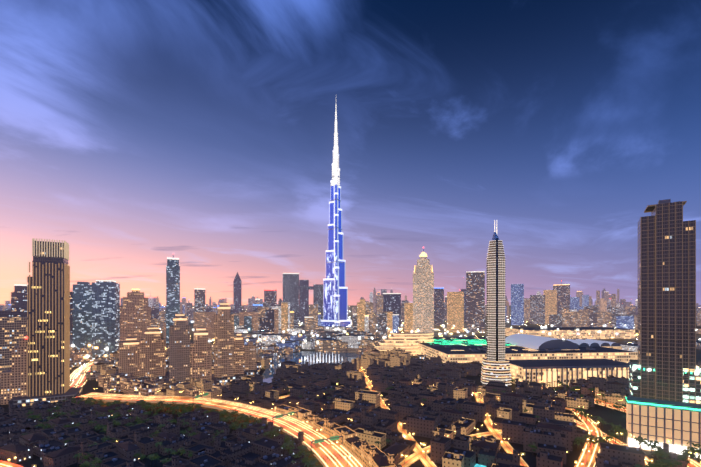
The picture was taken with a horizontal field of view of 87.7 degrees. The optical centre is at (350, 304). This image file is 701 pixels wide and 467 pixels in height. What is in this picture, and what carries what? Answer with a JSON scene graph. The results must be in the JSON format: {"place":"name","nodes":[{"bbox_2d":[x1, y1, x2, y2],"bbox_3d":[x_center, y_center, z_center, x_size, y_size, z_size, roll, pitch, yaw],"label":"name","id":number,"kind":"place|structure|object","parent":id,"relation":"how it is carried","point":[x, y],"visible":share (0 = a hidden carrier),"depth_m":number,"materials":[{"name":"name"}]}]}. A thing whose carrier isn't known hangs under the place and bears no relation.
{"place":"outdoors","nodes":[
{"label":"outdoors","id":0,"kind":"place"},
{"bbox_2d":[0,305,700,466],"bbox_3d":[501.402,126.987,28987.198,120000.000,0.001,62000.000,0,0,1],"label":"ground","id":1,"kind":"structure","parent":0,"point":[610,415],"depth_m":422.24,"materials":[{"name":"black"}]},
{"bbox_2d":[0,325,700,466],"bbox_3d":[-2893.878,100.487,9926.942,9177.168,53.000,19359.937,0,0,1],"label":"city","id":2,"kind":"object","parent":1,"relation":"on","point":[538,356],"visible":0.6,"depth_m":423.14,"materials":[{"name":"brown"}]},
{"bbox_2d":[0,104,700,457],"bbox_3d":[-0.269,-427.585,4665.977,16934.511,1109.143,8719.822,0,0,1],"label":"skyscrapers","id":3,"kind":"structure","parent":1,"relation":"on","point":[48,318],"depth_m":580.17,"materials":[{"name":"brown"}]},
{"bbox_2d":[8,318,696,466],"bbox_3d":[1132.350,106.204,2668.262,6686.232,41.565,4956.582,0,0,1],"label":"street lamps","id":4,"kind":"object","parent":1,"relation":"on","point":[316,440],"visible":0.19,"depth_m":372.28,"materials":[{"name":"yellow"}]},
{"bbox_2d":[21,351,700,466],"bbox_3d":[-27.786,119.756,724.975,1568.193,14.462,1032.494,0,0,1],"label":"trees","id":5,"kind":"object","parent":1,"relation":"on","point":[657,450],"visible":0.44,"depth_m":349.23,"materials":[{"name":"green plant"}]},
{"bbox_2d":[0,0,700,304],"label":"sky","id":6,"kind":"structure","parent":0,"point":[135,135],"materials":[{"name":"blue"}]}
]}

